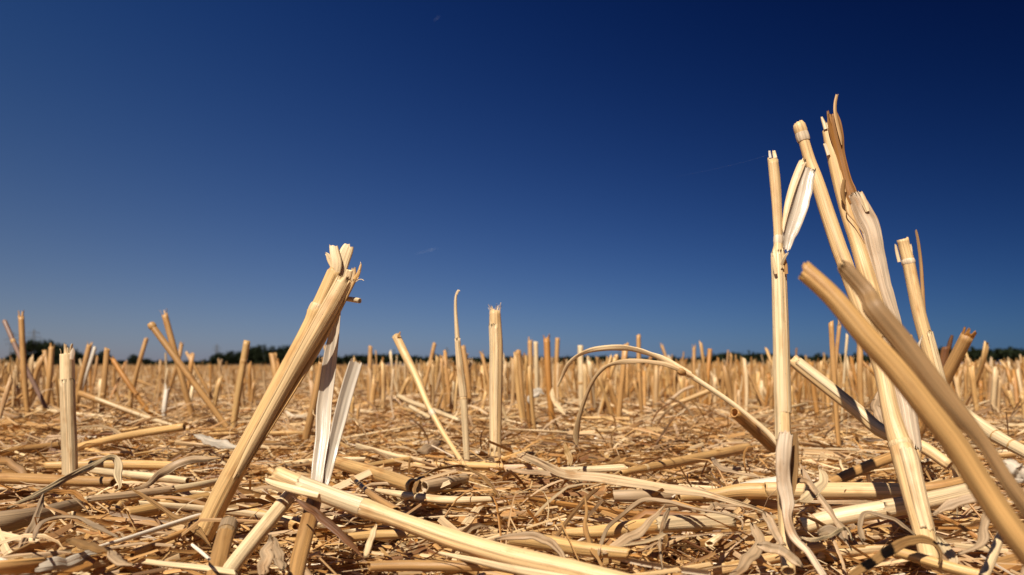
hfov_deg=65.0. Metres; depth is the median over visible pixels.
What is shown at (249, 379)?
stubble stalk
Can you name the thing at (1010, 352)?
distant wood
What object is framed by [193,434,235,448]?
wide leaf
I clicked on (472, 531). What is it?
loose straw piece
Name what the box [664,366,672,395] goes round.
stubble stalk
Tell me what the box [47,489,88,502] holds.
hooked leaf
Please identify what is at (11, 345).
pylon
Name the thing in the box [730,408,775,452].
hollow stub
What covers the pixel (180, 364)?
standing stalk
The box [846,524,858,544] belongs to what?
loose leaf strip
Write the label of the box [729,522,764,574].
ribbed leaf
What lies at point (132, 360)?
tree
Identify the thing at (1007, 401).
stubble stalk
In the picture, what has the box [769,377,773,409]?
stubble stalk
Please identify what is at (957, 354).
shaded stalk
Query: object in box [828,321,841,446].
standing stalk
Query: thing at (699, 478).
loose straw piece
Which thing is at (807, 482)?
thin leaf
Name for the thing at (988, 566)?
lying straw
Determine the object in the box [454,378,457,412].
stubble stalk
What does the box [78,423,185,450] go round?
lying straw
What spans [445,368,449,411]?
stubble stalk
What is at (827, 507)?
thin leaf
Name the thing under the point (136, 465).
lying straw
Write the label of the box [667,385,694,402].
lying straw
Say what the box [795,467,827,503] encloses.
ribbed leaf
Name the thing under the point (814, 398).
stubble stalk
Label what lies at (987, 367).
stubble stalk
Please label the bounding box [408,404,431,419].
lying straw
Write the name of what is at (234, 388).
stubble stalk
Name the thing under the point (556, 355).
standing stalk
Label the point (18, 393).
stubble stalk
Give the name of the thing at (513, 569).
lying straw
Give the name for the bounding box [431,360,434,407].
stubble stalk
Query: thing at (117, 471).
folded leaf
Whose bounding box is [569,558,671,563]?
loose straw piece
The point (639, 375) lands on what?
standing stalk
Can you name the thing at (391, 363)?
stubble stalk
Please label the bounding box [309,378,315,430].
stubble stalk
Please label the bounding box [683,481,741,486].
loose straw piece
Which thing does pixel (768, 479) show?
lying straw
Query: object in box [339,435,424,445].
loose straw piece
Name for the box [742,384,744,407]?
stubble stalk
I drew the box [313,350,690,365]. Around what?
distant woodland strip
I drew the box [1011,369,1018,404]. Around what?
stubble stalk
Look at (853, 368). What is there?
stubble stalk
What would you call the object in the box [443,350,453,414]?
stubble stalk
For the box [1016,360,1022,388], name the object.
stubble stalk
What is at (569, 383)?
stubble stalk
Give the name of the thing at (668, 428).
loose leaf strip
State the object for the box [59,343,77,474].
sheathed stalk
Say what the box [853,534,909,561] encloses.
loose leaf strip
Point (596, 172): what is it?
sky
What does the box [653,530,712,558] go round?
loose leaf strip
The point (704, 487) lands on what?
loose straw piece
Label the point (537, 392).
leaf
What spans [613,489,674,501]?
lying straw
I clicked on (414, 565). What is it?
lying straw
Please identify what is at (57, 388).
stubble stalk
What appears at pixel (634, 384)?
stubble stalk
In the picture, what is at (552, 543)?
curved leaf
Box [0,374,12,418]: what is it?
stubble stalk
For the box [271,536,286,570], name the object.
leaf
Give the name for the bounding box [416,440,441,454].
leaf
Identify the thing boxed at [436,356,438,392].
stubble stalk
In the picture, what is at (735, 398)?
stubble stalk
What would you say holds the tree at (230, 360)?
on the ground
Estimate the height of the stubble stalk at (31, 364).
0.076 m
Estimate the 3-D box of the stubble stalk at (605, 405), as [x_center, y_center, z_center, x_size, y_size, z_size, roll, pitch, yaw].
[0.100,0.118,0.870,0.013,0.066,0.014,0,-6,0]
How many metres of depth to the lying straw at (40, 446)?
0.45 m
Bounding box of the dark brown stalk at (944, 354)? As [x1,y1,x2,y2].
[940,335,953,366]
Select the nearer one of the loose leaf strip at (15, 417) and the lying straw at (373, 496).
the lying straw at (373, 496)
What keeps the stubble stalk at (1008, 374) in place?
on the ground
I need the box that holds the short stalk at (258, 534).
[222,491,297,574]
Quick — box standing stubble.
[0,348,1023,408]
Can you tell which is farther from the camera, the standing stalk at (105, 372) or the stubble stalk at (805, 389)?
the stubble stalk at (805, 389)
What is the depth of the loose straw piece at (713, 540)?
0.21 m
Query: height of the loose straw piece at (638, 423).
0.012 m
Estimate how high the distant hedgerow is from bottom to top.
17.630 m
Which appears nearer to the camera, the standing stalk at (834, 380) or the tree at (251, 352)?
the standing stalk at (834, 380)
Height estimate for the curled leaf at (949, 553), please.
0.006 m
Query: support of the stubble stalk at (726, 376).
on the ground
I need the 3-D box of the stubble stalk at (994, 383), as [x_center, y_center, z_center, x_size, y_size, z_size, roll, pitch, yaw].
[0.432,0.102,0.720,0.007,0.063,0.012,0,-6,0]
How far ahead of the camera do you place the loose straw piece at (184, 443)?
0.45 m
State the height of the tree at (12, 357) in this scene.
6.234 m
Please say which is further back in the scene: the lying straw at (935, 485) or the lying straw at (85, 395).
the lying straw at (85, 395)
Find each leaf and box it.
[6,454,122,509]
[13,548,111,574]
[18,494,43,547]
[32,515,118,540]
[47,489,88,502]
[66,538,109,552]
[107,550,134,566]
[129,456,221,489]
[130,487,210,546]
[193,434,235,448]
[257,534,273,574]
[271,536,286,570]
[291,495,365,560]
[364,522,376,557]
[412,464,499,496]
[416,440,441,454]
[495,531,565,557]
[507,468,555,476]
[512,449,764,511]
[527,388,544,403]
[550,388,565,415]
[557,345,775,444]
[564,443,572,466]
[583,494,602,566]
[597,497,743,561]
[601,503,667,554]
[658,508,669,569]
[711,457,760,478]
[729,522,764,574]
[757,541,802,566]
[762,511,785,545]
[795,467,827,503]
[797,477,817,495]
[799,463,851,550]
[800,526,853,541]
[817,525,845,541]
[837,260,1023,515]
[848,535,942,574]
[857,511,915,541]
[870,391,883,423]
[932,494,989,555]
[936,514,990,548]
[937,537,957,563]
[1003,459,1023,483]
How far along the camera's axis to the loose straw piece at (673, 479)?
0.38 m
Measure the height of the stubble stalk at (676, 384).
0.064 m
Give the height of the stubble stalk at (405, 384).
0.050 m
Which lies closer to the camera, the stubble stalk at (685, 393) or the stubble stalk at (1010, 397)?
the stubble stalk at (1010, 397)
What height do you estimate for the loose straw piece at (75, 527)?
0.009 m
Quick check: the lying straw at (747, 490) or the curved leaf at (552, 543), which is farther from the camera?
the lying straw at (747, 490)
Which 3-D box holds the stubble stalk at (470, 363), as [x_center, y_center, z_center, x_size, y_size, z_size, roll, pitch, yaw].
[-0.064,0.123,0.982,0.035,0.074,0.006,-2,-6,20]
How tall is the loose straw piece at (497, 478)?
0.012 m
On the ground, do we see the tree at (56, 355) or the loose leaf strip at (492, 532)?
the tree at (56, 355)
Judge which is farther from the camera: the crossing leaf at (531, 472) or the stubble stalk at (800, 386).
the stubble stalk at (800, 386)
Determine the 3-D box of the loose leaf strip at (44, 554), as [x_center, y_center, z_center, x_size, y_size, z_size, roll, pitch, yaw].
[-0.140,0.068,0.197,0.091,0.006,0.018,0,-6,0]
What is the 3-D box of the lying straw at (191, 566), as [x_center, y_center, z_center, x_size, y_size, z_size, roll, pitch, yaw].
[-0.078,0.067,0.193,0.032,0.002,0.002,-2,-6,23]
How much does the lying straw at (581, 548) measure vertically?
0.004 m
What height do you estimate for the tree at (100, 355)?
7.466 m
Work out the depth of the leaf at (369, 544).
0.20 m
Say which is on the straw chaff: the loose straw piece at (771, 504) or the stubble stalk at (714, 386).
the loose straw piece at (771, 504)
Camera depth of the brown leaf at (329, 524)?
0.19 m
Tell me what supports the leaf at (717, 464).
on the straw chaff
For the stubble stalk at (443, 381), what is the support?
on the ground
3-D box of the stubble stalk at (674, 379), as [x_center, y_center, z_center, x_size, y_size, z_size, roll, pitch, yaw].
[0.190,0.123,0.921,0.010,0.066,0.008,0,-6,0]
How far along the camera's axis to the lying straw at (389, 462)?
0.38 m
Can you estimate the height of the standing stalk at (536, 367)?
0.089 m
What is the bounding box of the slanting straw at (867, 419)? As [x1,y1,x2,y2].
[790,355,952,469]
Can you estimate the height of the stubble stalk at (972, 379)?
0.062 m
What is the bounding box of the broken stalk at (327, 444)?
[287,313,361,574]
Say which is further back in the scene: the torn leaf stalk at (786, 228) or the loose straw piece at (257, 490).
the loose straw piece at (257, 490)
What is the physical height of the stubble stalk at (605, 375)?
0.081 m
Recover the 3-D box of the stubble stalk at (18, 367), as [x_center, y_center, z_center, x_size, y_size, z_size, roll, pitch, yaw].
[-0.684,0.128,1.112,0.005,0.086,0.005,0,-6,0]
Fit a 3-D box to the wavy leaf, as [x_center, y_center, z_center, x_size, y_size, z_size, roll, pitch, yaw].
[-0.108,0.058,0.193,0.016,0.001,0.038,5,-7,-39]
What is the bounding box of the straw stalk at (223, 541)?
[206,516,237,574]
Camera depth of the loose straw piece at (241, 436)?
0.51 m
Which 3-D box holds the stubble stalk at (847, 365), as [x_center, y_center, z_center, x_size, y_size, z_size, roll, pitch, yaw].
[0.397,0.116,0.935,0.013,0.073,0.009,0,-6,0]
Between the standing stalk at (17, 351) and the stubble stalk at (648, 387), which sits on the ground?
the stubble stalk at (648, 387)
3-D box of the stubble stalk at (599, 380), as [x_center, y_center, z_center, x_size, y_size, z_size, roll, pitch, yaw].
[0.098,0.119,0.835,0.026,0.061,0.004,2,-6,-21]
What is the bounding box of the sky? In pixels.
[0,0,1023,365]
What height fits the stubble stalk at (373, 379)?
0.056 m
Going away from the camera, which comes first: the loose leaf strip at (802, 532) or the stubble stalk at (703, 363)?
the loose leaf strip at (802, 532)
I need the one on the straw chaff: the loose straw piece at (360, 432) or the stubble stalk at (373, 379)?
the loose straw piece at (360, 432)
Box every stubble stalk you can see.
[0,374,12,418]
[11,375,18,413]
[12,369,15,411]
[14,365,21,400]
[16,356,18,384]
[16,383,20,413]
[29,354,33,404]
[29,354,44,405]
[32,369,41,404]
[54,369,59,407]
[91,355,98,394]
[98,379,101,411]
[128,381,131,407]
[156,360,161,401]
[184,353,194,402]
[185,351,212,400]
[213,376,222,406]
[232,369,238,402]
[241,382,244,407]
[248,361,251,407]
[250,380,255,409]
[251,369,256,406]
[276,358,282,415]
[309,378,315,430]
[323,344,342,383]
[349,394,353,421]
[356,399,360,419]
[367,367,372,405]
[369,375,374,408]
[371,379,376,407]
[381,360,385,413]
[389,350,396,394]
[389,367,394,404]
[394,376,410,406]
[426,362,431,384]
[431,356,443,403]
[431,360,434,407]
[435,384,446,408]
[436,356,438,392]
[440,354,446,409]
[441,353,467,404]
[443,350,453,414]
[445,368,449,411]
[452,382,454,403]
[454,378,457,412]
[457,358,472,397]
[480,365,485,389]
[481,390,486,414]
[502,403,511,427]
[503,362,505,399]
[511,357,514,403]
[514,352,524,425]
[524,354,527,388]
[526,374,530,428]
[527,363,536,436]
[556,363,558,401]
[563,376,569,397]
[565,371,575,398]
[583,363,587,414]
[587,356,596,410]
[587,373,592,414]
[597,355,611,398]
[597,375,612,414]
[599,354,617,413]
[599,366,607,414]
[606,367,615,414]
[606,377,622,416]
[616,343,628,416]
[625,357,652,400]
[626,364,627,394]
[632,378,644,414]
[642,371,645,408]
[644,366,650,406]
[651,375,653,408]
[654,366,658,409]
[658,366,661,387]
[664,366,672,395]
[671,373,677,402]
[673,370,676,401]
[678,376,683,398]
[683,380,687,397]
[699,340,712,406]
[713,374,716,406]
[720,372,724,410]
[722,362,736,421]
[729,356,731,382]
[730,352,732,392]
[734,383,737,403]
[737,390,740,406]
[742,358,748,411]
[742,367,743,397]
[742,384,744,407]
[747,367,767,410]
[755,371,761,409]
[759,380,763,410]
[760,364,765,399]
[765,347,771,367]
[765,376,770,405]
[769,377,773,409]
[791,369,796,384]
[791,385,793,408]
[796,380,802,409]
[804,378,806,402]
[805,378,811,410]
[808,361,819,419]
[819,360,822,398]
[821,367,826,410]
[821,391,824,410]
[826,374,830,409]
[837,369,840,410]
[846,356,850,388]
[848,369,857,401]
[849,356,864,407]
[863,361,874,376]
[865,367,872,407]
[870,373,873,397]
[871,365,875,393]
[953,375,958,395]
[956,375,960,398]
[958,366,962,384]
[963,341,988,405]
[963,357,967,399]
[963,365,967,398]
[965,353,978,397]
[968,362,980,416]
[979,357,1021,417]
[979,380,982,401]
[983,359,987,403]
[987,365,992,407]
[990,366,998,417]
[996,375,1001,417]
[1004,383,1009,407]
[1005,367,1014,394]
[1007,390,1016,413]
[1009,382,1014,401]
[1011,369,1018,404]
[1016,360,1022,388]
[1016,366,1022,391]
[1020,392,1023,417]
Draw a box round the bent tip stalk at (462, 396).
[454,290,469,459]
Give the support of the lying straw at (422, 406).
on the straw chaff
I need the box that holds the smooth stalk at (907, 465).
[793,120,938,568]
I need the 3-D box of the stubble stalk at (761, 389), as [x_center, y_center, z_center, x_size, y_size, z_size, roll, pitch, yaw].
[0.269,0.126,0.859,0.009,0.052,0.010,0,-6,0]
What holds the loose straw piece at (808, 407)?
on the ground
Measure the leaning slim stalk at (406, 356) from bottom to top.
0.068 m
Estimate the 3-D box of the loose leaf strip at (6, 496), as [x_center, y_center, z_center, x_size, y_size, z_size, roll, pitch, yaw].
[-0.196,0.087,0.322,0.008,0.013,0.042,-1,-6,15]
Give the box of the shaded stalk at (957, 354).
[918,326,976,438]
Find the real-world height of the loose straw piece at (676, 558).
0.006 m
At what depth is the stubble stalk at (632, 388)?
1.10 m
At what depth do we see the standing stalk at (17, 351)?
0.73 m
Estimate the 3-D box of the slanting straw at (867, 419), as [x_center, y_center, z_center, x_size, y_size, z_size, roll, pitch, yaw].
[0.126,0.043,0.286,0.007,0.038,0.057,5,-8,-43]
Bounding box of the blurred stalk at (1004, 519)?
[798,261,1023,566]
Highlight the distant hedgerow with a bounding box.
[1,356,217,365]
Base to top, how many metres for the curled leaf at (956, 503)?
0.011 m
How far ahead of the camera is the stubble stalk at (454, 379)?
0.98 m
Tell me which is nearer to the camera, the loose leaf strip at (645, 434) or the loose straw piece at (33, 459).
the loose straw piece at (33, 459)
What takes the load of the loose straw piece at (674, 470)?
on the ground
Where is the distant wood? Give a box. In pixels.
[696,346,1023,364]
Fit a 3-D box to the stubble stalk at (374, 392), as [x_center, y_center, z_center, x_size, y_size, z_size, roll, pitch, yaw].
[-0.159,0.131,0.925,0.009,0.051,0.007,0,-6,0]
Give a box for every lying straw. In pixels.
[0,386,42,407]
[0,442,60,455]
[0,473,116,486]
[0,498,83,531]
[5,386,33,407]
[44,460,173,469]
[77,390,158,418]
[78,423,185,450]
[84,478,217,502]
[89,467,188,483]
[95,396,173,424]
[99,513,200,546]
[122,492,209,516]
[127,528,192,556]
[137,379,162,392]
[138,558,237,574]
[191,543,210,560]
[334,456,420,492]
[342,456,412,475]
[347,530,417,540]
[350,476,400,511]
[367,560,499,571]
[375,488,493,503]
[396,394,460,422]
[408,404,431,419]
[410,461,503,469]
[421,473,468,492]
[438,551,567,574]
[507,534,630,558]
[562,513,736,538]
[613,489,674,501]
[618,443,752,475]
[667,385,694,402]
[668,389,710,408]
[677,483,768,501]
[743,476,775,482]
[764,482,901,499]
[798,483,970,532]
[828,452,892,481]
[894,549,979,574]
[925,476,963,490]
[978,532,1003,574]
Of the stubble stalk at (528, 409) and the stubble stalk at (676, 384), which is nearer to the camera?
the stubble stalk at (528, 409)
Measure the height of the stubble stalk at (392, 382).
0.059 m
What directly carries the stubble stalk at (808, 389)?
on the ground
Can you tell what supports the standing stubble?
on the ground
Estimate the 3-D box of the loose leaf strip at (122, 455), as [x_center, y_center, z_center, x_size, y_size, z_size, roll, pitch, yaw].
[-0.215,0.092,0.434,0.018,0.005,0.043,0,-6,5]
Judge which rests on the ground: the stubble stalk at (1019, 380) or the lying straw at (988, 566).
the stubble stalk at (1019, 380)
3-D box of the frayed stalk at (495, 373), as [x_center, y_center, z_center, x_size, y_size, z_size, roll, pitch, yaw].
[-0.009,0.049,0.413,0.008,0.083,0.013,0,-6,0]
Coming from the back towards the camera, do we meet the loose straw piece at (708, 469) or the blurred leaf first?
the loose straw piece at (708, 469)
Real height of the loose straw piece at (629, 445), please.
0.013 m
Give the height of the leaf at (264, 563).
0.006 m
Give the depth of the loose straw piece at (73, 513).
0.29 m
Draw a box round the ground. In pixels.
[98,366,928,574]
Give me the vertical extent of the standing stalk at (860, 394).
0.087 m
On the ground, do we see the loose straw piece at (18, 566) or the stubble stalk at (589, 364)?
the stubble stalk at (589, 364)
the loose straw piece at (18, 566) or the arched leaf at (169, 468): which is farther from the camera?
the arched leaf at (169, 468)
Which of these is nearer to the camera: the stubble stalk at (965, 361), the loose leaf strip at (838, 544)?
the loose leaf strip at (838, 544)
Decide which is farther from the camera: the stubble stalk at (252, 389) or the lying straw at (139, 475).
the stubble stalk at (252, 389)
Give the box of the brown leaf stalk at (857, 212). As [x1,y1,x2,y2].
[821,95,921,461]
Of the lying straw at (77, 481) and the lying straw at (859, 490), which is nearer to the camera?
the lying straw at (859, 490)
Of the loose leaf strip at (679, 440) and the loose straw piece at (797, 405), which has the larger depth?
the loose straw piece at (797, 405)
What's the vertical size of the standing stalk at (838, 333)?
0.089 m
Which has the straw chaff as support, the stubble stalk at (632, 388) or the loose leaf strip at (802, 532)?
the loose leaf strip at (802, 532)
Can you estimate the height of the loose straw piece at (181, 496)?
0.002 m
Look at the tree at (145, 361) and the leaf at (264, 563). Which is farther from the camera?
the tree at (145, 361)
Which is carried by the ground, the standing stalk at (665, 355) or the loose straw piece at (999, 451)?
the standing stalk at (665, 355)
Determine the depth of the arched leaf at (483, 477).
0.28 m
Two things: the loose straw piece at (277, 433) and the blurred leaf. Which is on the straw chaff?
the loose straw piece at (277, 433)
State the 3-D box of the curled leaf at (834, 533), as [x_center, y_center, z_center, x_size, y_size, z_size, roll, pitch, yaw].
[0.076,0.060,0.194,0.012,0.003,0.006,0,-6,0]
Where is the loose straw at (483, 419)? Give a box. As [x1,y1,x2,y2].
[0,368,1023,574]
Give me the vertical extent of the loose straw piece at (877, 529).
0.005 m
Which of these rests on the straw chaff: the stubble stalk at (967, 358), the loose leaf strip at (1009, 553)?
the loose leaf strip at (1009, 553)
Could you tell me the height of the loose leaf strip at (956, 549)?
0.005 m
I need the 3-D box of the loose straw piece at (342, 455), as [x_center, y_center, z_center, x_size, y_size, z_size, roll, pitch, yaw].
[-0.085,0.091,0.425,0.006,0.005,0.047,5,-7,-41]
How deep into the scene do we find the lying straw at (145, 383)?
1.37 m
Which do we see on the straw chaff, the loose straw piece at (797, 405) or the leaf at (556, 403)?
the leaf at (556, 403)
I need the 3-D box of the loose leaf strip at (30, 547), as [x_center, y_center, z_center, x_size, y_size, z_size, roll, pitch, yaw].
[-0.120,0.069,0.199,0.019,0.005,0.103,-1,-6,8]
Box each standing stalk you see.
[2,319,48,408]
[18,310,30,415]
[42,350,55,405]
[44,343,54,404]
[76,341,92,406]
[80,346,96,399]
[98,347,109,414]
[110,356,153,414]
[131,338,148,396]
[148,322,229,426]
[160,308,194,416]
[161,383,169,417]
[168,341,184,396]
[190,385,193,401]
[230,340,249,427]
[269,353,275,378]
[301,355,322,451]
[367,346,371,405]
[418,342,435,408]
[461,345,472,415]
[479,351,488,389]
[516,350,526,420]
[528,337,532,379]
[533,341,538,403]
[543,334,554,421]
[554,338,559,397]
[578,345,583,405]
[636,334,643,418]
[660,343,672,373]
[692,344,696,399]
[703,349,711,404]
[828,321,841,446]
[832,320,840,432]
[840,333,848,430]
[857,344,863,406]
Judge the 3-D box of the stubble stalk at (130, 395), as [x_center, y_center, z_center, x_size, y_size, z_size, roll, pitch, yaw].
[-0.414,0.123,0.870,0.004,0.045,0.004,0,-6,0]
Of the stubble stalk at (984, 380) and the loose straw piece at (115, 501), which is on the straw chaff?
the loose straw piece at (115, 501)
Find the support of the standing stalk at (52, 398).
on the loose straw at (483, 419)
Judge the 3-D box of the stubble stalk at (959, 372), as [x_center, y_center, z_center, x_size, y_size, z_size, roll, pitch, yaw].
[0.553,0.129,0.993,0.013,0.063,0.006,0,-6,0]
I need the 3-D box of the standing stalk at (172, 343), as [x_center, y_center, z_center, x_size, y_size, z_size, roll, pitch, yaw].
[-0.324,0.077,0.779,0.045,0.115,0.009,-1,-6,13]
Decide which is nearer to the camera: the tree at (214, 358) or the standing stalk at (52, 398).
the standing stalk at (52, 398)
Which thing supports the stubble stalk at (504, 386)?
on the ground
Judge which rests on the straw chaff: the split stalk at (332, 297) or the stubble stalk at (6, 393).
the split stalk at (332, 297)
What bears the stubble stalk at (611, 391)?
on the ground
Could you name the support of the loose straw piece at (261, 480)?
on the straw chaff
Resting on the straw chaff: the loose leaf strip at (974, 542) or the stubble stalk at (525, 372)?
the loose leaf strip at (974, 542)
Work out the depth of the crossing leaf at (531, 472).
0.32 m
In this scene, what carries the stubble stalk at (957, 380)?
on the ground
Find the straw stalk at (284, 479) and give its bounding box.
[264,466,633,574]
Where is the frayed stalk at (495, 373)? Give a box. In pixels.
[488,303,502,460]
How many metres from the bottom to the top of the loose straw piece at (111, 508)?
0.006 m
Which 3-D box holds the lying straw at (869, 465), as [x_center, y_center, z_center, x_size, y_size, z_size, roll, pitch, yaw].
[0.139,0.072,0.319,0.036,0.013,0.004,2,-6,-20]
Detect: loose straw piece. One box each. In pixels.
[0,419,26,425]
[0,470,212,490]
[0,557,47,574]
[2,531,39,544]
[20,457,53,462]
[36,408,135,420]
[46,556,159,567]
[51,438,135,456]
[53,496,119,503]
[58,511,75,515]
[66,514,101,532]
[78,567,112,572]
[79,506,132,511]
[112,415,242,424]
[115,498,146,511]
[124,484,210,493]
[138,500,395,542]
[140,495,261,504]
[174,441,313,449]
[183,431,311,436]
[211,487,280,493]
[221,431,315,439]
[241,479,264,486]
[244,504,299,530]
[274,457,365,467]
[299,459,309,463]
[300,429,373,436]
[316,528,490,534]
[331,526,383,546]
[337,453,368,463]
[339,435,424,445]
[342,425,417,438]
[355,443,627,473]
[374,545,451,555]
[477,438,526,441]
[478,475,615,502]
[509,428,613,436]
[518,524,551,526]
[526,452,701,480]
[526,496,652,517]
[566,436,742,455]
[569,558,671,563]
[571,538,848,574]
[616,420,643,442]
[616,443,645,447]
[648,475,689,481]
[653,469,705,472]
[656,459,716,468]
[664,546,679,560]
[679,484,719,489]
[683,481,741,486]
[686,465,773,474]
[689,542,825,574]
[694,467,711,471]
[705,518,759,545]
[708,499,990,545]
[754,402,807,414]
[798,441,821,447]
[800,404,818,409]
[806,539,897,563]
[814,535,971,560]
[832,431,1023,434]
[861,436,1009,454]
[863,518,979,532]
[979,452,1018,459]
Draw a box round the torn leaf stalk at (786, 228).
[768,150,826,574]
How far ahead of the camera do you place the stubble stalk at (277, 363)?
0.84 m
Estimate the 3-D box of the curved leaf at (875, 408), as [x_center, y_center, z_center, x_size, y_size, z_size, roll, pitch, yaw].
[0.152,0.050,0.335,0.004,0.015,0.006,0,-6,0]
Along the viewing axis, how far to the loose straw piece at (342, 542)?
0.24 m
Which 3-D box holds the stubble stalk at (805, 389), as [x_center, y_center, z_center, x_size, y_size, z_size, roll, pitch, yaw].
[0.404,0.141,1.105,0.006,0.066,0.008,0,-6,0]
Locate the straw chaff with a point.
(506, 510)
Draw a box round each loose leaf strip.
[0,457,33,490]
[0,490,52,502]
[1,551,73,557]
[5,533,151,555]
[10,415,33,419]
[44,559,189,574]
[92,430,114,439]
[92,452,143,459]
[96,481,181,494]
[145,482,192,496]
[184,446,223,460]
[199,460,301,468]
[222,440,299,455]
[293,503,332,516]
[304,569,311,574]
[470,429,566,438]
[480,526,512,534]
[486,457,507,471]
[574,500,762,513]
[630,433,682,439]
[643,531,720,546]
[652,439,703,450]
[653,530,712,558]
[661,427,684,433]
[683,505,761,514]
[705,502,753,519]
[717,529,802,563]
[795,528,836,559]
[825,544,838,566]
[829,536,841,565]
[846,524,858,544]
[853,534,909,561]
[860,544,982,565]
[870,529,999,557]
[907,517,1008,547]
[941,505,981,514]
[949,540,1004,545]
[973,544,1023,573]
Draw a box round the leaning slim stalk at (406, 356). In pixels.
[392,332,475,478]
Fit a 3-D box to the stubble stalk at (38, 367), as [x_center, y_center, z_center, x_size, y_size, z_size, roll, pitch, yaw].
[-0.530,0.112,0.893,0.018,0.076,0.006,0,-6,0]
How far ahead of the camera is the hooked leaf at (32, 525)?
0.23 m
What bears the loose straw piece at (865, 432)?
on the straw chaff
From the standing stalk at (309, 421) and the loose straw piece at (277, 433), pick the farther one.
the loose straw piece at (277, 433)
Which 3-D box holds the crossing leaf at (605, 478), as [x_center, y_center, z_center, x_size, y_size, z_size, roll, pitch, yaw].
[0.028,0.069,0.300,0.018,0.004,0.182,2,-6,-24]
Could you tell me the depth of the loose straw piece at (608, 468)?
0.35 m
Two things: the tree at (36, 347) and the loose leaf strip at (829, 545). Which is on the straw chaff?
the loose leaf strip at (829, 545)
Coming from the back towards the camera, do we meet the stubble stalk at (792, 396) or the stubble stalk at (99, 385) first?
the stubble stalk at (792, 396)
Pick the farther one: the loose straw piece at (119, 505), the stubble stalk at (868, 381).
the stubble stalk at (868, 381)
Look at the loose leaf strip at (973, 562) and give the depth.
0.23 m
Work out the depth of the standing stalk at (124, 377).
0.78 m
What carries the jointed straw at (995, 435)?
on the straw chaff
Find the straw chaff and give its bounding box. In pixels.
[0,368,1023,574]
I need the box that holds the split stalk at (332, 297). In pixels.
[186,244,363,559]
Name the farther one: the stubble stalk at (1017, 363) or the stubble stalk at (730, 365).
the stubble stalk at (730, 365)
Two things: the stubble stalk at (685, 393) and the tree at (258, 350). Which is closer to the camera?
the stubble stalk at (685, 393)
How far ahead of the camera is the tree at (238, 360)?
341.34 m
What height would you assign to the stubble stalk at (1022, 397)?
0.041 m
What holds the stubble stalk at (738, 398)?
on the ground
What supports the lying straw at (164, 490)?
on the straw chaff
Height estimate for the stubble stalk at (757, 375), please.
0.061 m
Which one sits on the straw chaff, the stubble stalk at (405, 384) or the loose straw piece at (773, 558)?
the loose straw piece at (773, 558)
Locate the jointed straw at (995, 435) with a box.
[969,409,1023,457]
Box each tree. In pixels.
[5,352,16,365]
[14,339,47,363]
[34,339,61,365]
[43,343,63,365]
[54,345,77,364]
[75,351,83,364]
[94,350,112,365]
[128,354,137,365]
[142,358,151,365]
[204,360,213,364]
[210,352,229,365]
[219,351,239,365]
[233,350,251,364]
[248,345,262,364]
[252,344,269,365]
[263,346,281,364]
[274,345,290,363]
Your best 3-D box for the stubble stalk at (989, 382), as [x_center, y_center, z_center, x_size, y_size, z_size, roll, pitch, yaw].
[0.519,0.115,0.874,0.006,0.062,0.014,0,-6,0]
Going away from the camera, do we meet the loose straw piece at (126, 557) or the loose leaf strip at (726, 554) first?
the loose straw piece at (126, 557)
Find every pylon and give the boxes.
[4,332,18,355]
[25,329,41,353]
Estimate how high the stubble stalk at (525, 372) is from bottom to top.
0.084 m
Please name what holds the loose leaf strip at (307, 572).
on the ground
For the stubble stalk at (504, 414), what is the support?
on the ground
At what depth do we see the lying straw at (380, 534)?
0.22 m
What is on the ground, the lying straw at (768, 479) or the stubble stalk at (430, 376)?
the stubble stalk at (430, 376)
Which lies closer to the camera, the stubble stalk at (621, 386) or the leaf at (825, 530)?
the leaf at (825, 530)
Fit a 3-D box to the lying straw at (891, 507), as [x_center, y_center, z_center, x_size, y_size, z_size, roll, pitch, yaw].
[0.109,0.063,0.232,0.050,0.018,0.007,-2,-6,23]
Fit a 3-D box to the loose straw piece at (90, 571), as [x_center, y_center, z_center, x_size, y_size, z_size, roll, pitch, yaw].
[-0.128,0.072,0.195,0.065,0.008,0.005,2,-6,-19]
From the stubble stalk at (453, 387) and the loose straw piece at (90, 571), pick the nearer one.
the loose straw piece at (90, 571)
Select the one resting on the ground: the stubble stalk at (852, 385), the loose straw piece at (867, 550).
the stubble stalk at (852, 385)
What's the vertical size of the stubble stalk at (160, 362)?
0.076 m
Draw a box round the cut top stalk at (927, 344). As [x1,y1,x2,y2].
[895,230,959,477]
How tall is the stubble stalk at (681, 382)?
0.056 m
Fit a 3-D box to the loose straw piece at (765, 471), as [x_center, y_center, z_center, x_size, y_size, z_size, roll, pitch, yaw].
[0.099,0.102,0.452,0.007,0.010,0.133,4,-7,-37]
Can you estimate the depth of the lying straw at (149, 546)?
0.21 m
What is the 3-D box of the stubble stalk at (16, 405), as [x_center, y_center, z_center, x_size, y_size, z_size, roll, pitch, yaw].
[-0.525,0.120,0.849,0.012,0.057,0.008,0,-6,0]
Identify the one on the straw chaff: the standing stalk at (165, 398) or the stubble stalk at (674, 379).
the standing stalk at (165, 398)
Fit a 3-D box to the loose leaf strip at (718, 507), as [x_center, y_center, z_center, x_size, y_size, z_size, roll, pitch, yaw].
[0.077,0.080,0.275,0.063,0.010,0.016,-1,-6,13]
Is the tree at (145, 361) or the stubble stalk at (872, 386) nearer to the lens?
the stubble stalk at (872, 386)
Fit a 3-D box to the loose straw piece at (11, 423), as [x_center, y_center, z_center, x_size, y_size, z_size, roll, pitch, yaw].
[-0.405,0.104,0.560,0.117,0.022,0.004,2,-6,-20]
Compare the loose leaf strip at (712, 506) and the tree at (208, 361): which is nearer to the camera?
the loose leaf strip at (712, 506)

